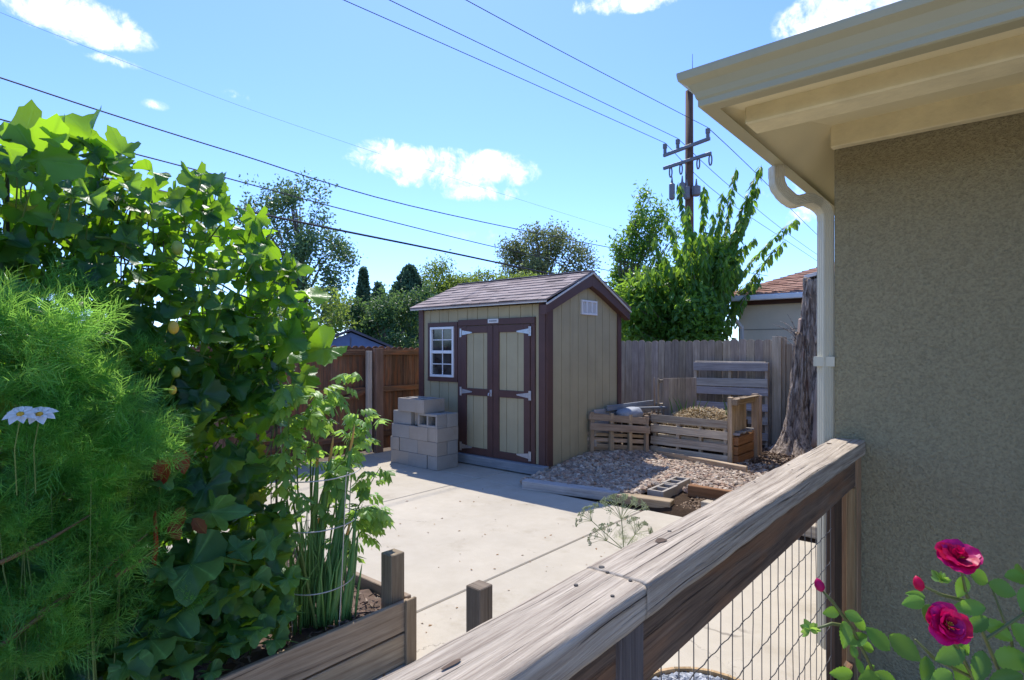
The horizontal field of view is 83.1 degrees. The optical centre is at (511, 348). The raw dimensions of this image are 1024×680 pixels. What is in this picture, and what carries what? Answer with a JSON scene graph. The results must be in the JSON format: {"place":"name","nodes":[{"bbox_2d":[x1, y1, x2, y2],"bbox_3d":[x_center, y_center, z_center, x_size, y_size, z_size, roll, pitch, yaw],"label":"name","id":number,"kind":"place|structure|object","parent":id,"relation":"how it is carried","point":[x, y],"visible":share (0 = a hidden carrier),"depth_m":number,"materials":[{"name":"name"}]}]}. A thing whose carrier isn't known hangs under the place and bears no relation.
{"place":"outdoors","nodes":[
{"label":"outdoors","id":0,"kind":"place"},
{"bbox_2d":[0,12,753,267],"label":"power line","id":1,"kind":"object","parent":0,"point":[281,120],"visible":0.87,"depth_m":40.33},
{"bbox_2d":[69,432,769,511],"bbox_3d":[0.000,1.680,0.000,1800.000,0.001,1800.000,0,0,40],"label":"ground","id":2,"kind":"structure","parent":0,"point":[363,452],"depth_m":8.71,"materials":[{"name":"brown soil"}]},
{"bbox_2d":[10,345,418,496],"bbox_3d":[-3.453,0.796,7.739,0.174,1.707,13.349,0,0,40],"label":"side fence","id":3,"kind":"object","parent":2,"relation":"on","point":[389,376],"visible":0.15,"depth_m":9.12,"materials":[{"name":"brown wood"}]},
{"bbox_2d":[227,167,364,332],"bbox_3d":[-9.211,-3.110,25.057,5.112,9.526,5.179,0,0,40],"label":"poplar tree","id":4,"kind":"object","parent":2,"relation":"on","point":[300,249],"visible":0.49,"depth_m":24.55,"materials":[{"name":"green plant"}]},
{"bbox_2d":[258,281,364,338],"bbox_3d":[-6.289,-0.171,16.919,3.830,3.648,2.396,0,0,13],"label":"bush","id":5,"kind":"object","parent":2,"relation":"on","point":[337,304],"visible":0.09,"depth_m":17.04,"materials":[{"name":"green plant"}]},
{"bbox_2d":[331,329,393,347],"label":"blue shed","id":6,"kind":"structure","parent":2,"relation":"on","point":[352,338],"depth_m":15.03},
{"bbox_2d":[354,266,371,314],"bbox_3d":[-10.318,-2.064,39.976,2.705,7.428,2.671,0,0,40],"label":"conifer tree","id":7,"kind":"object","parent":2,"relation":"on","point":[362,288],"visible":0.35,"depth_m":39.73,"materials":[{"name":"green plant"}]},
{"bbox_2d":[367,281,385,310],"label":"conifer tree","id":8,"kind":"object","parent":2,"relation":"on","point":[377,284],"visible":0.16,"depth_m":37.77,"materials":[{"name":"green plant"}]},
{"bbox_2d":[324,280,437,348],"bbox_3d":[-4.192,-0.305,19.001,3.697,3.919,3.039,0,0,40],"label":"dense tree","id":9,"kind":"object","parent":2,"relation":"on","point":[380,314],"visible":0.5,"depth_m":18.85,"materials":[{"name":"green plant"}]},
{"bbox_2d":[373,263,434,346],"bbox_3d":[-3.780,-0.820,21.900,4.796,4.939,4.871,0,0,40],"label":"conifer tree","id":10,"kind":"object","parent":2,"relation":"on","point":[408,277],"visible":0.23,"depth_m":21.60,"materials":[{"name":"green plant"}]},
{"bbox_2d":[417,249,487,293],"bbox_3d":[-2.555,-1.232,23.947,3.800,5.771,3.170,0,0,-20],"label":"wispy tree","id":11,"kind":"object","parent":2,"relation":"on","point":[449,281],"visible":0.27,"depth_m":23.73,"materials":[{"name":"green plant"}]},
{"bbox_2d":[458,265,562,282],"bbox_3d":[0.125,-0.769,22.099,4.437,4.845,2.229,0,0,-5],"label":"bush","id":12,"kind":"object","parent":2,"relation":"on","point":[487,277],"visible":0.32,"depth_m":21.97,"materials":[{"name":"green plant"}]},
{"bbox_2d":[410,270,631,474],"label":"garden shed","id":13,"kind":"structure","parent":2,"relation":"on","point":[521,374],"depth_m":8.08,"materials":[{"name":"beige wood"}]},
{"bbox_2d":[428,322,457,381],"bbox_3d":[-1.051,0.045,8.730,0.650,0.890,0.050,0,0,40],"label":"window","id":14,"kind":"structure","parent":13,"relation":"in","point":[442,337],"depth_m":8.73,"materials":[{"name":"white plastic"}]},
{"bbox_2d":[460,325,492,456],"bbox_3d":[-0.527,0.590,8.238,0.646,1.840,0.095,0,0,40],"label":"door","id":15,"kind":"structure","parent":13,"relation":"in","point":[476,389],"depth_m":8.25,"materials":[{"name":"beige wood"}]},
{"bbox_2d":[493,324,530,462],"bbox_3d":[-0.001,0.590,7.824,0.676,1.840,0.045,0,0,40],"label":"door","id":16,"kind":"structure","parent":13,"relation":"in","point":[511,343],"depth_m":7.83,"materials":[{"name":"beige wood"}]},
{"bbox_2d":[493,215,605,278],"bbox_3d":[1.307,-2.361,28.050,5.375,8.029,5.146,0,0,40],"label":"bare topped tree","id":17,"kind":"object","parent":2,"relation":"on","point":[553,248],"visible":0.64,"depth_m":27.64,"materials":[{"name":"green plant"}]},
{"bbox_2d":[604,179,683,340],"bbox_3d":[3.374,-1.378,15.040,2.197,6.059,2.042,0,0,40],"label":"young elm","id":18,"kind":"object","parent":2,"relation":"on","point":[640,250],"visible":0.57,"depth_m":14.90,"materials":[{"name":"green plant"}]},
{"bbox_2d":[647,483,677,497],"bbox_3d":[1.678,1.631,6.429,0.198,0.187,0.396,0,0,40],"label":"concrete block","id":19,"kind":"object","parent":2,"relation":"on","point":[664,490],"depth_m":6.37,"materials":[{"name":"grey concrete"}]},
{"bbox_2d":[662,476,689,492],"bbox_3d":[1.921,1.627,6.754,0.190,0.187,0.392,0,0,37],"label":"concrete block","id":20,"kind":"object","parent":2,"relation":"on","point":[681,482],"depth_m":6.74,"materials":[{"name":"grey concrete"}]},
{"bbox_2d":[611,228,744,341],"bbox_3d":[3.557,-0.536,12.800,3.330,4.377,2.532,0,0,6],"label":"bush","id":21,"kind":"object","parent":2,"relation":"on","point":[693,323],"visible":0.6,"depth_m":12.15,"materials":[{"name":"green plant"}]},
{"bbox_2d":[663,54,712,232],"bbox_3d":[6.553,-4.791,21.755,2.171,12.882,1.008,0,0,40],"label":"utility pole","id":22,"kind":"object","parent":2,"relation":"on","point":[692,190],"visible":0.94,"depth_m":21.86,"materials":[{"name":"brown wood"}]},
{"bbox_2d":[0,119,609,270],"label":"power line","id":23,"kind":"object","parent":22,"relation":"attached to","point":[341,208],"visible":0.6,"depth_m":15.81,"materials":[{"name":"black rubber"}]},
{"bbox_2d":[103,176,616,283],"bbox_3d":[2.367,-2.746,20.592,1.800,0.862,32.798,0,0,43],"label":"power line","id":24,"kind":"object","parent":22,"relation":"attached to","point":[287,219],"visible":0.37,"depth_m":15.63,"materials":[{"name":"black rubber"}]},
{"bbox_2d":[0,77,766,275],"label":"power line","id":25,"kind":"object","parent":22,"relation":"attached to","point":[272,164],"visible":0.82,"depth_m":13.84,"materials":[{"name":"black rubber"}]},
{"bbox_2d":[344,0,664,142],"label":"power line","id":26,"kind":"object","parent":22,"relation":"attached to","point":[492,65],"visible":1,"depth_m":17.64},
{"bbox_2d":[389,0,677,138],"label":"power line","id":27,"kind":"object","parent":22,"relation":"attached to","point":[522,63],"visible":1,"depth_m":17.59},
{"bbox_2d":[466,0,707,127],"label":"power line","id":28,"kind":"object","parent":22,"relation":"attached to","point":[579,60],"visible":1,"depth_m":16.97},
{"bbox_2d":[667,145,816,260],"bbox_3d":[22.572,-5.899,41.650,0.993,4.376,50.425,0,0,42],"label":"power line","id":29,"kind":"object","parent":22,"relation":"attached to","point":[737,208],"visible":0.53,"depth_m":29.55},
{"bbox_2d":[681,141,815,253],"bbox_3d":[22.697,-6.237,41.472,1.147,3.724,50.510,0,0,42],"label":"power line","id":30,"kind":"object","parent":22,"relation":"attached to","point":[743,197],"visible":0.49,"depth_m":28.28,"materials":[{"name":"black metal"}]},
{"bbox_2d":[710,129,814,232],"bbox_3d":[23.118,-6.540,40.782,0.983,3.004,50.979,0,0,40],"label":"power line","id":31,"kind":"object","parent":22,"relation":"attached to","point":[755,172],"visible":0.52,"depth_m":25.12,"materials":[{"name":"black metal"}]},
{"bbox_2d":[625,166,799,342],"bbox_3d":[4.425,-1.441,13.147,4.106,5.585,2.349,0,0,-6],"label":"elm tree","id":32,"kind":"object","parent":2,"relation":"on","point":[698,263],"visible":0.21,"depth_m":12.80,"materials":[{"name":"green plant"}]},
{"bbox_2d":[0,0,900,346],"label":"sky","id":33,"kind":"structure","parent":0,"point":[347,73],"materials":[{"name":"blue"}]},
{"bbox_2d":[150,450,825,679],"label":"patio","id":34,"kind":"structure","parent":0,"point":[420,502],"depth_m":4.64,"materials":[{"name":"concrete"}]},
{"bbox_2d":[161,547,416,679],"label":"raised bed","id":35,"kind":"object","parent":34,"relation":"on","point":[376,636],"visible":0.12,"depth_m":2.82,"materials":[{"name":"brown wood"}]},
{"bbox_2d":[0,263,133,679],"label":"cosmos plant","id":36,"kind":"object","parent":35,"relation":"on","point":[53,341],"visible":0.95,"depth_m":1.83,"materials":[{"name":"green plant"}]},
{"bbox_2d":[16,249,177,661],"bbox_3d":[-1.605,0.494,2.220,0.624,1.733,0.382,0,0,-40],"label":"cosmos plant","id":37,"kind":"object","parent":35,"relation":"on","point":[152,353],"visible":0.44,"depth_m":2.21,"materials":[{"name":"green plant"}]},
{"bbox_2d":[0,337,205,679],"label":"cosmos plant","id":38,"kind":"object","parent":35,"relation":"on","point":[136,444],"visible":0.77,"depth_m":1.99,"materials":[{"name":"green plant"}]},
{"bbox_2d":[0,400,218,679],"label":"cosmos plant","id":39,"kind":"object","parent":35,"relation":"on","point":[71,591],"visible":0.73,"depth_m":1.95,"materials":[{"name":"green plant"}]},
{"bbox_2d":[5,173,286,545],"bbox_3d":[-1.971,0.425,2.255,0.029,2.250,2.307,0,0,40],"label":"trellis","id":40,"kind":"object","parent":35,"relation":"on","point":[7,186],"visible":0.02,"depth_m":2.68,"materials":[{"name":"metal"}]},
{"bbox_2d":[0,99,349,679],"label":"squash vine","id":41,"kind":"object","parent":35,"relation":"on","point":[40,153],"visible":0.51,"depth_m":2.46,"materials":[{"name":"green plant"}]},
{"bbox_2d":[151,449,206,582],"bbox_3d":[-1.278,0.633,2.201,0.198,0.513,0.076,0,0,-19],"label":"swiss chard","id":42,"kind":"object","parent":35,"relation":"on","point":[198,525],"visible":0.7,"depth_m":2.20,"materials":[{"name":"green plant"}]},
{"bbox_2d":[103,469,309,679],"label":"eggplant","id":43,"kind":"object","parent":35,"relation":"on","point":[207,558],"visible":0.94,"depth_m":2.28,"materials":[{"name":"green plant"}]},
{"bbox_2d":[280,426,360,635],"bbox_3d":[-0.963,0.860,2.886,0.405,1.020,0.405,0,0,12],"label":"plant cage","id":44,"kind":"object","parent":35,"relation":"on","point":[349,508],"visible":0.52,"depth_m":2.78,"materials":[{"name":"metal"}]},
{"bbox_2d":[284,424,362,634],"bbox_3d":[-0.990,0.875,2.858,0.377,0.977,0.478,0,0,40],"label":"onion clump","id":45,"kind":"object","parent":35,"relation":"on","point":[319,576],"visible":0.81,"depth_m":2.86,"materials":[{"name":"green plant"}]},
{"bbox_2d":[260,371,395,628],"bbox_3d":[-0.912,0.741,2.936,0.458,1.243,0.810,0,0,40],"label":"tomato plant","id":46,"kind":"object","parent":35,"relation":"on","point":[374,520],"visible":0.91,"depth_m":2.86,"materials":[{"name":"green plant"}]},
{"bbox_2d":[391,449,407,464],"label":"concrete block","id":47,"kind":"object","parent":34,"relation":"on","point":[399,456],"depth_m":8.32,"materials":[{"name":"grey concrete"}]},
{"bbox_2d":[391,436,399,449],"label":"concrete block","id":48,"kind":"object","parent":47,"relation":"on","point":[395,442],"depth_m":8.37,"materials":[{"name":"grey concrete"}]},
{"bbox_2d":[408,452,427,468],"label":"concrete block","id":49,"kind":"object","parent":34,"relation":"on","point":[418,460],"depth_m":8.05,"materials":[{"name":"grey concrete"}]},
{"bbox_2d":[400,437,417,452],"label":"concrete block","id":50,"kind":"object","parent":49,"relation":"on","point":[408,445],"depth_m":8.19,"materials":[{"name":"grey concrete"}]},
{"bbox_2d":[392,423,414,437],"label":"concrete block","id":51,"kind":"object","parent":50,"relation":"on","point":[400,430],"depth_m":8.31,"materials":[{"name":"grey concrete"}]},
{"bbox_2d":[393,410,414,424],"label":"concrete block","id":52,"kind":"object","parent":51,"relation":"on","point":[403,417],"depth_m":8.32,"materials":[{"name":"grey concrete"}]},
{"bbox_2d":[398,397,424,411],"bbox_3d":[-1.439,0.797,8.297,0.394,0.187,0.193,0,0,40],"label":"concrete block","id":53,"kind":"object","parent":52,"relation":"on","point":[406,404],"depth_m":8.24,"materials":[{"name":"grey concrete"}]},
{"bbox_2d":[418,440,446,456],"bbox_3d":[-1.105,1.366,8.012,0.393,0.187,0.191,0,0,40],"label":"concrete block","id":54,"kind":"object","parent":49,"relation":"on","point":[435,449],"depth_m":7.91,"materials":[{"name":"grey concrete"}]},
{"bbox_2d":[409,425,427,441],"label":"concrete block","id":55,"kind":"object","parent":54,"relation":"on","point":[416,432],"depth_m":8.05,"materials":[{"name":"grey concrete"}]},
{"bbox_2d":[415,413,417,424],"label":"concrete block","id":56,"kind":"object","parent":55,"relation":"on","point":[416,418],"depth_m":8.23,"materials":[{"name":"grey concrete"}]},
{"bbox_2d":[414,396,435,397],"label":"concrete block","id":57,"kind":"object","parent":56,"relation":"on","point":[423,397],"depth_m":8.46,"materials":[{"name":"grey concrete"}]},
{"bbox_2d":[418,412,446,428],"bbox_3d":[-1.106,0.987,8.015,0.393,0.190,0.190,0,0,40],"label":"concrete block","id":58,"kind":"object","parent":55,"relation":"on","point":[434,420],"depth_m":7.94,"materials":[{"name":"grey concrete"}]},
{"bbox_2d":[415,398,444,413],"bbox_3d":[-1.161,0.797,8.167,0.192,0.187,0.393,0,0,40],"label":"concrete block","id":59,"kind":"object","parent":58,"relation":"on","point":[427,405],"depth_m":8.06,"materials":[{"name":"grey concrete"}]},
{"bbox_2d":[428,453,457,470],"bbox_3d":[-0.960,1.556,8.019,0.193,0.187,0.393,0,0,40],"label":"concrete block","id":60,"kind":"object","parent":34,"relation":"on","point":[443,462],"depth_m":7.91,"materials":[{"name":"grey concrete"}]},
{"bbox_2d":[447,440,457,454],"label":"concrete block","id":61,"kind":"object","parent":60,"relation":"on","point":[452,446],"depth_m":8.03,"materials":[{"name":"grey concrete"}]},
{"bbox_2d":[428,426,457,442],"bbox_3d":[-0.954,1.177,8.024,0.194,0.187,0.394,0,0,40],"label":"concrete block","id":62,"kind":"object","parent":61,"relation":"on","point":[443,434],"depth_m":7.91,"materials":[{"name":"grey concrete"}]},
{"bbox_2d":[435,411,457,426],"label":"concrete block","id":63,"kind":"object","parent":62,"relation":"on","point":[452,419],"depth_m":8.03,"materials":[{"name":"grey concrete"}]},
{"bbox_2d":[466,580,491,631],"bbox_3d":[-0.150,1.367,2.660,0.089,0.565,0.089,0,0,40],"label":"wooden post","id":64,"kind":"object","parent":34,"relation":"on","point":[478,602],"visible":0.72,"depth_m":2.63,"materials":[{"name":"brown wood"}]},
{"bbox_2d":[371,501,625,676],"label":"leaf litter","id":65,"kind":"object","parent":34,"relation":"on","point":[471,569],"visible":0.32,"depth_m":4.63,"materials":[{"name":"brown plant"}]},
{"bbox_2d":[575,493,652,548],"bbox_3d":[0.308,1.044,1.754,0.236,1.213,0.161,0,0,-14],"label":"dill plant","id":66,"kind":"object","parent":34,"relation":"on","point":[635,501],"visible":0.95,"depth_m":1.74,"materials":[{"name":"green plant"}]},
{"bbox_2d":[378,438,865,679],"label":"railing","id":67,"kind":"object","parent":34,"relation":"on","point":[647,607],"visible":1,"depth_m":1.30,"materials":[{"name":"brown wood"}]},
{"bbox_2d":[648,667,739,679],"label":"planter","id":68,"kind":"object","parent":34,"relation":"on","point":[671,673],"visible":0.87,"depth_m":2.78,"materials":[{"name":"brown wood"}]},
{"bbox_2d":[800,578,920,679],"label":"rose bush","id":69,"kind":"object","parent":34,"relation":"on","point":[903,646],"visible":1,"depth_m":1.14,"materials":[{"name":"green plant"}]},
{"bbox_2d":[902,539,1023,679],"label":"rose bush","id":70,"kind":"object","parent":34,"relation":"on","point":[949,626],"visible":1,"depth_m":1.05,"materials":[{"name":"green plant"}]},
{"bbox_2d":[580,445,816,543],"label":"soil ground","id":71,"kind":"structure","parent":0,"point":[681,497],"depth_m":5.97,"materials":[{"name":"brown soil"}]},
{"bbox_2d":[522,478,619,501],"bbox_3d":[0.656,1.605,6.585,1.183,0.111,0.143,0,0,29],"label":"landscape timber","id":72,"kind":"object","parent":71,"relation":"on","point":[589,492],"visible":0.74,"depth_m":6.54,"materials":[{"name":"grey wood"}]},
{"bbox_2d":[587,400,666,452],"bbox_3d":[1.920,1.232,8.819,0.575,0.805,2.087,0,0,40],"label":"compost bin","id":73,"kind":"object","parent":71,"relation":"on","point":[637,433],"visible":0.54,"depth_m":8.43,"materials":[{"name":"wood"}]},
{"bbox_2d":[616,407,642,416],"bbox_3d":[1.768,0.970,8.662,0.322,0.183,0.598,0,0,40],"label":"sack","id":74,"kind":"object","parent":73,"relation":"in","point":[634,411],"visible":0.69,"depth_m":8.51,"materials":[{"name":"fabric"}]},
{"bbox_2d":[612,492,673,507],"bbox_3d":[1.387,1.610,6.138,0.637,0.093,0.166,0,0,31],"label":"landscape timber","id":75,"kind":"object","parent":71,"relation":"on","point":[656,502],"visible":0.74,"depth_m":6.05,"materials":[{"name":"beige wood"}]},
{"bbox_2d":[520,444,776,493],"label":"gravel","id":76,"kind":"structure","parent":71,"relation":"on","point":[637,471],"depth_m":7.25,"materials":[{"name":"beige gravel"}]},
{"bbox_2d":[652,449,746,471],"bbox_3d":[2.569,1.575,8.060,0.055,0.136,1.555,0,0,-36],"label":"loose board","id":77,"kind":"object","parent":76,"relation":"on","point":[716,463],"visible":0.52,"depth_m":7.92,"materials":[{"name":"brown wood"}]},
{"bbox_2d":[677,496,715,508],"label":"dirt crumbs","id":78,"kind":"object","parent":71,"relation":"on","point":[691,502],"visible":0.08,"depth_m":6.09,"materials":[{"name":"brown soil"}]},
{"bbox_2d":[650,378,761,463],"bbox_3d":[2.894,1.055,8.851,1.612,1.170,1.176,0,0,40],"label":"compost bin","id":79,"kind":"object","parent":71,"relation":"on","point":[689,427],"visible":0.99,"depth_m":8.47,"materials":[{"name":"wood"}]},
{"bbox_2d":[621,336,791,444],"bbox_3d":[2.873,0.725,11.009,8.152,1.870,0.215,0,0,40],"label":"back fence","id":80,"kind":"object","parent":71,"relation":"on","point":[643,363],"visible":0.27,"depth_m":10.50,"materials":[{"name":"grey wood"}]},
{"bbox_2d":[688,484,732,498],"bbox_3d":[2.258,1.567,6.188,0.762,0.133,0.068,0,0,39],"label":"landscape timber","id":81,"kind":"object","parent":71,"relation":"on","point":[701,491],"visible":0.5,"depth_m":6.28,"materials":[{"name":"brown wood"}]},
{"bbox_2d":[693,361,768,446],"bbox_3d":[3.775,0.922,9.987,1.278,1.415,0.150,0,0,40],"label":"pallet","id":82,"kind":"object","parent":71,"relation":"on","point":[730,382],"visible":0.59,"depth_m":9.88,"materials":[{"name":"grey wood"}]},
{"bbox_2d":[713,444,797,479],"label":"mulch","id":83,"kind":"object","parent":71,"relation":"on","point":[775,458],"visible":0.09,"depth_m":8.22,"materials":[{"name":"brown wood"}]},
{"bbox_2d":[701,499,816,538],"bbox_3d":[2.444,1.589,5.284,0.127,0.115,1.524,0,0,-41],"label":"landscape timber","id":84,"kind":"object","parent":71,"relation":"on","point":[807,532],"visible":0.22,"depth_m":5.03,"materials":[{"name":"wood"}]},
{"bbox_2d":[767,272,834,457],"bbox_3d":[4.873,0.239,8.982,1.720,2.822,1.736,0,0,40],"label":"tree stump","id":85,"kind":"object","parent":71,"relation":"on","point":[797,436],"visible":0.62,"depth_m":8.84,"materials":[{"name":"wood"}]},
{"bbox_2d":[727,262,834,416],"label":"garage","id":86,"kind":"structure","parent":0,"point":[775,302],"depth_m":13.19,"materials":[{"name":"paint"}]},
{"bbox_2d":[676,0,1023,679],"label":"house","id":87,"kind":"structure","parent":0,"point":[890,137],"depth_m":2.65,"materials":[{"name":"paint"}]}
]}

